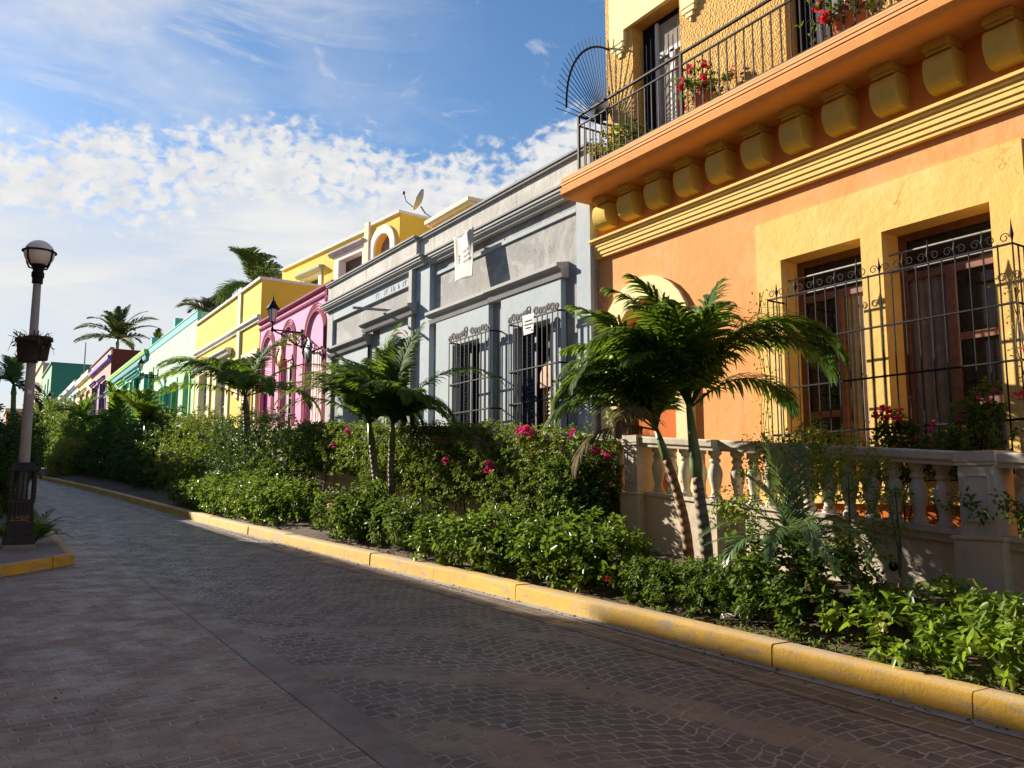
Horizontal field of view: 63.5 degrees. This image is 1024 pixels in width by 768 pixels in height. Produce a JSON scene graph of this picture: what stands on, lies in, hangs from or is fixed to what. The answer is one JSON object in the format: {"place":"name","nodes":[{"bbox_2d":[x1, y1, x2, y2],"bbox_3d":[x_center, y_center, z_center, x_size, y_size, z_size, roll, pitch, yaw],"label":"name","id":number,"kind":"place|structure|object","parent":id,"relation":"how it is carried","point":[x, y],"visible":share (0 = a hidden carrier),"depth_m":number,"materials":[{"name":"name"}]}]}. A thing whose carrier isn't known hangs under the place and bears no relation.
{"place":"outdoors","nodes":[
{"label":"outdoors","id":0,"kind":"place"},
{"bbox_2d":[0,514,64,563],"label":"pavement","id":1,"kind":"structure","parent":0,"point":[47,546],"depth_m":13.34,"materials":[{"name":"concrete"}]},
{"bbox_2d":[0,369,4,380],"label":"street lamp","id":2,"kind":"object","parent":1,"relation":"on","point":[2,372],"visible":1,"depth_m":47.88,"materials":[{"name":"metal"}]},
{"bbox_2d":[0,403,49,518],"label":"tall shrub","id":3,"kind":"object","parent":1,"relation":"on","point":[10,434],"visible":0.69,"depth_m":19.90,"materials":[{"name":"green plant"}]},
{"bbox_2d":[1,240,56,549],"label":"street lamp","id":4,"kind":"object","parent":1,"relation":"on","point":[39,255],"visible":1,"depth_m":14.01,"materials":[{"name":"metal"}]},
{"bbox_2d":[8,329,54,362],"bbox_3d":[-8.243,-0.656,14.214,0.720,0.568,0.715,5,-9,-33],"label":"hanging planter","id":5,"kind":"object","parent":4,"relation":"attached to","point":[34,348],"visible":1,"depth_m":14.13,"materials":[{"name":"brown wicker"}]},
{"bbox_2d":[0,508,74,541],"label":"fern plant","id":6,"kind":"object","parent":1,"relation":"on","point":[40,530],"visible":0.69,"depth_m":14.36,"materials":[{"name":"green plant"}]},
{"bbox_2d":[0,491,384,767],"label":"plaza paving","id":7,"kind":"structure","parent":0,"point":[155,657],"depth_m":6.31,"materials":[{"name":"stone"}]},
{"bbox_2d":[37,479,1023,759],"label":"edge course","id":8,"kind":"object","parent":7,"relation":"on","point":[993,741],"visible":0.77,"depth_m":7.55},
{"bbox_2d":[53,526,1023,767],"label":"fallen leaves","id":9,"kind":"object","parent":8,"relation":"on","point":[550,614],"visible":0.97,"depth_m":8.06,"materials":[{"name":"brown plant"}]},
{"bbox_2d":[0,0,606,421],"label":"sky","id":10,"kind":"structure","parent":0,"point":[142,141],"materials":[{"name":"blue"}]},
{"bbox_2d":[29,480,1023,767],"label":"street","id":11,"kind":"structure","parent":0,"point":[493,688],"depth_m":6.76,"materials":[{"name":"grey stone"}]},
{"bbox_2d":[28,486,443,767],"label":"border course","id":12,"kind":"object","parent":11,"relation":"on","point":[383,746],"visible":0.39,"depth_m":6.74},
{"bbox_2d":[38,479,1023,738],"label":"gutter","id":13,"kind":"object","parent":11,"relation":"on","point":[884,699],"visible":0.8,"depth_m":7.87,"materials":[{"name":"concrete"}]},
{"bbox_2d":[39,466,1023,695],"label":"planting bed","id":14,"kind":"object","parent":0,"point":[305,527],"visible":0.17,"depth_m":9.50,"materials":[{"name":"soil"}]},
{"bbox_2d":[33,389,86,452],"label":"tall shrub","id":15,"kind":"object","parent":14,"relation":"on","point":[47,417],"visible":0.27,"depth_m":73.46,"materials":[{"name":"green plant"}]},
{"bbox_2d":[42,437,89,476],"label":"tall shrub","id":16,"kind":"object","parent":14,"relation":"on","point":[63,454],"visible":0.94,"depth_m":51.30,"materials":[{"name":"green plant"}]},
{"bbox_2d":[43,405,101,471],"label":"tall shrub","id":17,"kind":"object","parent":14,"relation":"on","point":[70,429],"visible":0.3,"depth_m":60.59,"materials":[{"name":"green plant"}]},
{"bbox_2d":[50,392,103,468],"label":"palm tree","id":18,"kind":"object","parent":14,"relation":"on","point":[83,407],"visible":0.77,"depth_m":56.31,"materials":[{"name":"green plant"}]},
{"bbox_2d":[76,380,132,475],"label":"palm tree","id":19,"kind":"object","parent":14,"relation":"on","point":[117,402],"visible":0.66,"depth_m":45.30,"materials":[{"name":"green plant"}]},
{"bbox_2d":[71,407,142,479],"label":"tall shrub","id":20,"kind":"object","parent":14,"relation":"on","point":[98,454],"visible":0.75,"depth_m":45.65,"materials":[{"name":"green plant"}]},
{"bbox_2d":[104,404,192,488],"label":"tall shrub","id":21,"kind":"object","parent":14,"relation":"on","point":[136,449],"visible":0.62,"depth_m":36.91,"materials":[{"name":"green plant"}]},
{"bbox_2d":[116,387,186,483],"bbox_3d":[-16.387,2.490,37.504,3.450,4.828,3.819,5,-9,-33],"label":"palm tree","id":22,"kind":"object","parent":14,"relation":"on","point":[146,409],"visible":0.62,"depth_m":37.22,"materials":[{"name":"green plant"}]},
{"bbox_2d":[137,404,241,493],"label":"tall shrub","id":23,"kind":"object","parent":14,"relation":"on","point":[191,424],"visible":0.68,"depth_m":31.28,"materials":[{"name":"green plant"}]},
{"bbox_2d":[185,406,300,486],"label":"tall shrub","id":24,"kind":"object","parent":14,"relation":"on","point":[234,458],"visible":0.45,"depth_m":25.83,"materials":[{"name":"green plant"}]},
{"bbox_2d":[151,333,337,475],"bbox_3d":[-8.308,1.008,25.626,5.417,5.598,4.719,5,-9,-33],"label":"palm tree","id":25,"kind":"object","parent":14,"relation":"on","point":[243,374],"visible":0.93,"depth_m":25.59,"materials":[{"name":"green plant"}]},
{"bbox_2d":[164,469,326,526],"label":"hedge","id":26,"kind":"object","parent":14,"relation":"on","point":[206,494],"visible":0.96,"depth_m":20.49,"materials":[{"name":"green plant"}]},
{"bbox_2d":[229,417,334,506],"bbox_3d":[-6.631,2.210,23.159,2.752,2.778,4.436,5,-9,-33],"label":"tall shrub","id":27,"kind":"object","parent":14,"relation":"on","point":[290,469],"visible":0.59,"depth_m":22.64,"materials":[{"name":"green plant"}]},
{"bbox_2d":[310,477,397,541],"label":"shrub","id":28,"kind":"object","parent":14,"relation":"on","point":[356,506],"visible":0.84,"depth_m":16.12,"materials":[{"name":"green plant"}]},
{"bbox_2d":[270,322,510,511],"bbox_3d":[-2.758,0.774,17.227,4.665,4.576,3.030,-6,-9,37],"label":"palm tree","id":29,"kind":"object","parent":14,"relation":"on","point":[374,389],"visible":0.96,"depth_m":17.25,"materials":[{"name":"green plant"}]},
{"bbox_2d":[363,491,451,550],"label":"shrub","id":30,"kind":"object","parent":14,"relation":"on","point":[408,510],"visible":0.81,"depth_m":14.48,"materials":[{"name":"green plant"}]},
{"bbox_2d":[283,417,624,550],"bbox_3d":[-2.472,1.832,18.080,1.380,2.981,14.578,5,-9,-33],"label":"flowering hedge","id":31,"kind":"object","parent":14,"relation":"on","point":[469,456],"visible":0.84,"depth_m":15.20,"materials":[{"name":"green plant"}]},
{"bbox_2d":[403,502,540,574],"bbox_3d":[-0.462,2.343,12.697,1.724,1.052,2.791,5,-9,-33],"label":"shrub","id":32,"kind":"object","parent":14,"relation":"on","point":[462,534],"visible":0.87,"depth_m":12.40,"materials":[{"name":"green plant"}]},
{"bbox_2d":[533,437,624,535],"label":"creeping shrub","id":33,"kind":"object","parent":14,"relation":"on","point":[594,492],"visible":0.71,"depth_m":12.30,"materials":[{"name":"green plant"}]},
{"bbox_2d":[504,506,658,591],"bbox_3d":[0.939,2.179,10.916,1.591,1.128,2.312,5,-9,-33],"label":"shrub","id":34,"kind":"object","parent":14,"relation":"on","point":[602,545],"visible":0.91,"depth_m":10.66,"materials":[{"name":"green plant"}]},
{"bbox_2d":[604,553,743,618],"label":"shrub","id":35,"kind":"object","parent":14,"relation":"on","point":[667,581],"visible":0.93,"depth_m":9.19,"materials":[{"name":"green plant"}]},
{"bbox_2d":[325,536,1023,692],"bbox_3d":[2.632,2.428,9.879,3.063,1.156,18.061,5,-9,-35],"label":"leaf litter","id":36,"kind":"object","parent":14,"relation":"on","point":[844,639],"visible":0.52,"depth_m":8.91,"materials":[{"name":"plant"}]},
{"bbox_2d":[542,273,852,581],"bbox_3d":[2.239,0.566,10.443,3.652,4.030,2.651,-5,-9,34],"label":"palm tree","id":37,"kind":"object","parent":14,"relation":"on","point":[683,353],"visible":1,"depth_m":10.30,"materials":[{"name":"green plant"}]},
{"bbox_2d":[720,613,733,620],"bbox_3d":[2.221,2.401,8.553,0.150,0.078,0.041,-4,-8,30],"label":"paper cup","id":38,"kind":"object","parent":14,"relation":"on","point":[727,616],"visible":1,"depth_m":8.54,"materials":[{"name":"white paper"}]},
{"bbox_2d":[507,429,1023,604],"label":"garden wall","id":39,"kind":"structure","parent":14,"relation":"on","point":[988,557],"depth_m":8.85,"materials":[{"name":"stone"}]},
{"bbox_2d":[698,432,892,617],"bbox_3d":[2.865,1.448,8.292,1.898,2.026,1.412,1,-7,-6],"label":"young palm","id":40,"kind":"object","parent":14,"relation":"on","point":[799,532],"visible":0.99,"depth_m":8.38,"materials":[{"name":"green plant"}]},
{"bbox_2d":[716,525,889,639],"bbox_3d":[2.808,1.952,8.392,1.390,1.077,1.829,5,-9,-33],"label":"shrub","id":41,"kind":"object","parent":14,"relation":"on","point":[780,596],"visible":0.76,"depth_m":8.12,"materials":[{"name":"green plant"}]},
{"bbox_2d":[708,413,915,590],"bbox_3d":[3.268,1.326,9.290,1.042,2.009,2.593,5,-9,-33],"label":"climbing shrub","id":42,"kind":"object","parent":14,"relation":"on","point":[821,460],"visible":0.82,"depth_m":8.94,"materials":[{"name":"green plant"}]},
{"bbox_2d":[715,611,1023,694],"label":"ground cover","id":43,"kind":"object","parent":14,"relation":"on","point":[971,673],"visible":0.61,"depth_m":7.10,"materials":[{"name":"green plant"}]},
{"bbox_2d":[814,574,1023,691],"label":"shrub","id":44,"kind":"object","parent":14,"relation":"on","point":[987,627],"visible":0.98,"depth_m":6.86,"materials":[{"name":"green plant"}]},
{"bbox_2d":[931,487,1023,537],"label":"climbing shrub","id":45,"kind":"object","parent":14,"relation":"on","point":[1007,508],"visible":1,"depth_m":7.70,"materials":[{"name":"green plant"}]},
{"bbox_2d":[555,0,1023,533],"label":"house","id":46,"kind":"structure","parent":0,"point":[857,188],"depth_m":11.24,"materials":[{"name":"orange paint"}]},
{"bbox_2d":[587,125,630,160],"bbox_3d":[1.821,-4.169,14.904,1.001,0.911,0.867,0,-7,-1],"label":"flower pot","id":47,"kind":"object","parent":46,"relation":"on","point":[610,140],"visible":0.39,"depth_m":14.80,"materials":[{"name":"green plant"}]},
{"bbox_2d":[608,118,650,148],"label":"plant","id":48,"kind":"object","parent":46,"relation":"on","point":[629,133],"visible":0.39,"depth_m":14.21,"materials":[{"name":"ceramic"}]},
{"bbox_2d":[636,304,674,434],"bbox_3d":[2.668,0.491,14.339,0.080,4.200,1.660,5,-9,-33],"label":"door","id":49,"kind":"structure","parent":46,"relation":"in","point":[660,304],"depth_m":14.89,"materials":[{"name":"brown wood"}]},
{"bbox_2d":[643,7,679,132],"bbox_3d":[2.715,-5.253,14.622,0.116,2.730,1.260,5,-9,-33],"label":"balcony door","id":50,"kind":"structure","parent":46,"relation":"in","point":[661,40],"depth_m":14.74,"materials":[{"name":"wood"}]},
{"bbox_2d":[664,58,743,110],"bbox_3d":[2.993,-4.506,12.851,1.091,1.075,1.166,5,-9,-33],"label":"flower pot","id":51,"kind":"object","parent":46,"relation":"on","point":[698,85],"visible":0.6,"depth_m":12.78,"materials":[{"name":"ceramic"}]},
{"bbox_2d":[744,289,779,469],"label":"climbing vine","id":52,"kind":"object","parent":46,"relation":"attached to","point":[763,367],"visible":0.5,"depth_m":11.56,"materials":[{"name":"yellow plant"}]},
{"bbox_2d":[795,0,860,53],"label":"balcony door","id":53,"kind":"structure","parent":46,"relation":"in","point":[805,16],"depth_m":12.15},
{"bbox_2d":[797,247,870,481],"bbox_3d":[4.543,-0.247,11.393,0.080,3.170,1.280,5,-9,-33],"label":"window","id":54,"kind":"structure","parent":46,"relation":"in","point":[844,258],"depth_m":11.46,"materials":[{"name":"orange wood"}]},
{"bbox_2d":[794,0,886,44],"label":"flowering plant","id":55,"kind":"object","parent":46,"relation":"on","point":[836,19],"visible":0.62,"depth_m":10.67,"materials":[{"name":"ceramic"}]},
{"bbox_2d":[898,212,1006,480],"bbox_3d":[5.423,-0.416,10.049,0.080,3.170,1.350,5,-9,-33],"label":"window","id":56,"kind":"structure","parent":46,"relation":"in","point":[981,222],"depth_m":10.17,"materials":[{"name":"orange wood"}]},
{"bbox_2d":[987,269,1023,487],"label":"climbing vine","id":57,"kind":"object","parent":46,"relation":"attached to","point":[1018,316],"visible":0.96,"depth_m":8.77,"materials":[{"name":"green plant"}]},
{"bbox_2d":[728,511,1023,552],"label":"raised sidewalk","id":58,"kind":"structure","parent":0,"point":[885,533],"depth_m":8.56,"materials":[{"name":"concrete"}]},
{"bbox_2d":[34,361,49,408],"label":"house","id":59,"kind":"structure","parent":58,"relation":"on","point":[42,366],"depth_m":154.95,"materials":[{"name":"beige paint"}]},
{"bbox_2d":[41,362,91,400],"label":"house","id":60,"kind":"structure","parent":58,"relation":"on","point":[59,378],"depth_m":132.58,"materials":[{"name":"green paint"}]},
{"bbox_2d":[57,379,77,404],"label":"house","id":61,"kind":"structure","parent":58,"relation":"on","point":[72,388],"depth_m":99.96,"materials":[{"name":"white paint"}]},
{"bbox_2d":[75,369,90,414],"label":"house","id":62,"kind":"structure","parent":58,"relation":"on","point":[82,382],"depth_m":88.34,"materials":[{"name":"beige paint"}]},
{"bbox_2d":[80,342,85,376],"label":"antenna","id":63,"kind":"object","parent":62,"relation":"on","point":[84,360],"visible":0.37,"depth_m":93.61,"materials":[{"name":"grey metal"}]},
{"bbox_2d":[88,347,140,413],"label":"house","id":64,"kind":"structure","parent":58,"relation":"on","point":[110,361],"depth_m":75.15,"materials":[{"name":"pink paint"}]},
{"bbox_2d":[94,386,97,413],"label":"window","id":65,"kind":"structure","parent":64,"relation":"in","point":[96,389],"depth_m":80.78,"materials":[{"name":"paint"}]},
{"bbox_2d":[102,381,106,411],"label":"window","id":66,"kind":"structure","parent":64,"relation":"in","point":[104,384],"depth_m":75.71,"materials":[{"name":"paint"}]},
{"bbox_2d":[104,349,147,428],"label":"house","id":67,"kind":"structure","parent":58,"relation":"on","point":[127,376],"depth_m":61.21,"materials":[{"name":"green paint"}]},
{"bbox_2d":[137,377,140,418],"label":"door","id":68,"kind":"structure","parent":67,"relation":"in","point":[139,379],"depth_m":59.48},
{"bbox_2d":[143,309,209,427],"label":"house","id":69,"kind":"structure","parent":58,"relation":"on","point":[179,339],"depth_m":48.33,"materials":[{"name":"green paint"}]},
{"bbox_2d":[137,356,158,380],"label":"wall lantern","id":70,"kind":"object","parent":69,"relation":"attached to","point":[140,363],"depth_m":52.52,"materials":[{"name":"black metal"}]},
{"bbox_2d":[191,276,320,427],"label":"house","id":71,"kind":"structure","parent":58,"relation":"on","point":[229,328],"depth_m":36.92,"materials":[{"name":"yellow paint"}]},
{"bbox_2d":[202,376,206,424],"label":"window","id":72,"kind":"structure","parent":71,"relation":"in","point":[205,388],"depth_m":42.61,"materials":[{"name":"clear glass"}]},
{"bbox_2d":[219,383,224,425],"bbox_3d":[-13.477,0.540,39.001,0.060,3.050,1.800,5,-9,-33],"label":"window","id":73,"kind":"structure","parent":71,"relation":"in","point":[222,395],"depth_m":39.48,"materials":[{"name":"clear glass"}]},
{"bbox_2d":[245,261,281,282],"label":"tree","id":74,"kind":"object","parent":71,"relation":"on","point":[263,273],"visible":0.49,"depth_m":43.50,"materials":[{"name":"green plant"}]},
{"bbox_2d":[257,280,333,426],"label":"house","id":75,"kind":"structure","parent":58,"relation":"on","point":[307,315],"depth_m":29.82,"materials":[{"name":"pink paint"}]},
{"bbox_2d":[263,391,270,425],"bbox_3d":[-9.626,1.141,32.829,0.070,2.720,1.480,5,-9,-33],"label":"door","id":76,"kind":"structure","parent":75,"relation":"in","point":[266,402],"depth_m":33.21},
{"bbox_2d":[275,346,286,370],"bbox_3d":[-8.577,-0.930,30.916,0.340,0.964,0.762,5,-9,-33],"label":"wall ornament","id":77,"kind":"object","parent":75,"relation":"attached to","point":[280,359],"depth_m":30.77,"materials":[{"name":"beige metal"}]},
{"bbox_2d":[266,295,302,347],"bbox_3d":[-8.065,-2.225,29.347,1.328,1.790,0.480,5,-9,-33],"label":"wall lantern","id":78,"kind":"object","parent":75,"relation":"attached to","point":[272,308],"depth_m":29.15,"materials":[{"name":"black metal"}]},
{"bbox_2d":[287,365,291,425],"bbox_3d":[-8.158,0.509,30.528,0.060,2.400,0.402,5,-9,-33],"label":"window","id":79,"kind":"structure","parent":75,"relation":"in","point":[290,372],"depth_m":30.61,"materials":[{"name":"white wood"}]},
{"bbox_2d":[302,338,314,362],"bbox_3d":[-6.916,-1.129,28.363,0.340,0.922,0.854,5,-9,-33],"label":"wall ornament","id":80,"kind":"object","parent":75,"relation":"attached to","point":[308,350],"depth_m":28.22,"materials":[{"name":"white metal"}]},
{"bbox_2d":[321,142,602,477],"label":"house","id":81,"kind":"structure","parent":58,"relation":"on","point":[535,232],"depth_m":18.27,"materials":[{"name":"grey paint"}]},
{"bbox_2d":[454,226,473,281],"bbox_3d":[-1.126,-2.945,18.999,0.126,1.200,1.010,5,-9,-33],"label":"banner","id":82,"kind":"object","parent":81,"relation":"hanging from","point":[463,247],"visible":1,"depth_m":18.92,"materials":[{"name":"white fabric"}]},
{"bbox_2d":[467,344,478,424],"bbox_3d":[-0.716,0.274,19.230,0.020,2.450,1.260,5,-9,-33],"label":"window","id":83,"kind":"structure","parent":81,"relation":"in","point":[474,373],"depth_m":19.45,"materials":[{"name":"black glass"}]},
{"bbox_2d":[522,313,533,334],"bbox_3d":[0.318,-1.188,16.460,0.014,0.400,0.400,5,-9,-33],"label":"notice","id":84,"kind":"object","parent":81,"relation":"attached to","point":[528,323],"visible":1,"depth_m":16.45,"materials":[{"name":"white paper"}]},
{"bbox_2d":[530,324,549,430],"bbox_3d":[0.708,0.049,16.957,0.120,2.530,1.340,5,-9,-33],"label":"window","id":85,"kind":"structure","parent":81,"relation":"in","point":[544,328],"depth_m":17.20,"materials":[{"name":"black glass"}]},
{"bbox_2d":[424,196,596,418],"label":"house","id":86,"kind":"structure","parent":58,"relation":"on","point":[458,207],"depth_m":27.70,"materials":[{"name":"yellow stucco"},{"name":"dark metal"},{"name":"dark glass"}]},
{"bbox_2d":[780,422,867,504],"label":"potted bush","id":87,"kind":"object","parent":58,"relation":"on","point":[836,472],"visible":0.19,"depth_m":10.39,"materials":[{"name":"green plant"}]},
{"bbox_2d":[867,404,940,520],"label":"flowering plant","id":88,"kind":"object","parent":58,"relation":"on","point":[885,432],"visible":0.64,"depth_m":9.57,"materials":[{"name":"green plant"}]},
{"bbox_2d":[913,376,1019,521],"bbox_3d":[4.885,0.811,8.989,0.652,1.769,1.162,5,-9,-33],"label":"flowering plant","id":89,"kind":"object","parent":58,"relation":"on","point":[949,436],"visible":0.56,"depth_m":8.87,"materials":[{"name":"green plant"}]},
{"bbox_3d":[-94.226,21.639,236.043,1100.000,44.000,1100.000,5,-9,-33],"label":"ground","id":90,"kind":"structure","parent":0,"visible":0},
{"bbox_2d":[3,408,43,432],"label":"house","id":91,"kind":"structure","parent":90,"relation":"on","point":[19,412],"depth_m":137.81,"materials":[{"name":"white paint"}]},
{"bbox_2d":[0,351,49,422],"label":"palm tree","id":92,"kind":"object","parent":90,"relation":"on","point":[12,369],"visible":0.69,"depth_m":60.47,"materials":[{"name":"green plant"}]},
{"bbox_2d":[0,516,74,576],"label":"kerb","id":93,"kind":"structure","parent":90,"relation":"on","point":[37,564],"depth_m":12.51,"materials":[{"name":"yellow paint"}]},
{"bbox_2d":[73,305,158,349],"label":"palm tree","id":94,"kind":"object","parent":90,"relation":"on","point":[119,326],"visible":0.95,"depth_m":90.10,"materials":[{"name":"green plant"}]},
{"bbox_2d":[140,328,163,350],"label":"palm tree","id":95,"kind":"object","parent":90,"relation":"on","point":[157,333],"visible":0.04,"depth_m":78.61,"materials":[{"name":"green plant"}]},
{"bbox_2d":[174,288,226,312],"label":"palm tree","id":96,"kind":"object","parent":90,"relation":"on","point":[207,304],"visible":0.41,"depth_m":57.62,"materials":[{"name":"green plant"}]},
{"bbox_2d":[210,245,283,306],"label":"palm tree","id":97,"kind":"object","parent":90,"relation":"on","point":[249,257],"visible":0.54,"depth_m":47.56,"materials":[{"name":"green plant"}]},
{"bbox_2d":[105,425,510,526],"bbox_3d":[-18.218,3.707,43.130,0.440,6.404,67.600,5,-9,-33],"label":"hedge","id":98,"kind":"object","parent":90,"relation":"on","point":[346,480],"depth_m":18.86,"materials":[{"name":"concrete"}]},
{"bbox_2d":[281,210,431,284],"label":"house","id":99,"kind":"structure","parent":90,"relation":"on","point":[336,260],"depth_m":33.94,"materials":[{"name":"yellow paint"}]},
{"bbox_2d":[346,256,361,272],"bbox_3d":[-6.404,-4.255,34.320,0.040,2.200,2.100,6,-9,-39],"label":"window","id":100,"kind":"structure","parent":99,"relation":"in","point":[352,264],"depth_m":34.67,"materials":[{"name":"brown glass"}]},
{"bbox_2d":[381,237,399,252],"bbox_3d":[-4.794,-4.800,32.396,0.040,2.400,1.400,6,-9,-39],"label":"window","id":101,"kind":"structure","parent":99,"relation":"in","point":[386,244],"depth_m":32.66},
{"bbox_2d":[402,189,430,216],"bbox_3d":[-3.740,-7.088,32.675,0.890,1.349,1.091,5,-9,-33],"label":"satellite dish","id":102,"kind":"object","parent":99,"relation":"on","point":[418,199],"visible":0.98,"depth_m":32.70,"materials":[{"name":"white metal"}]},
{"bbox_2d":[37,475,1023,738],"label":"kerb","id":103,"kind":"structure","parent":90,"relation":"on","point":[965,699],"depth_m":8.11,"materials":[{"name":"yellow paint"}]}
]}

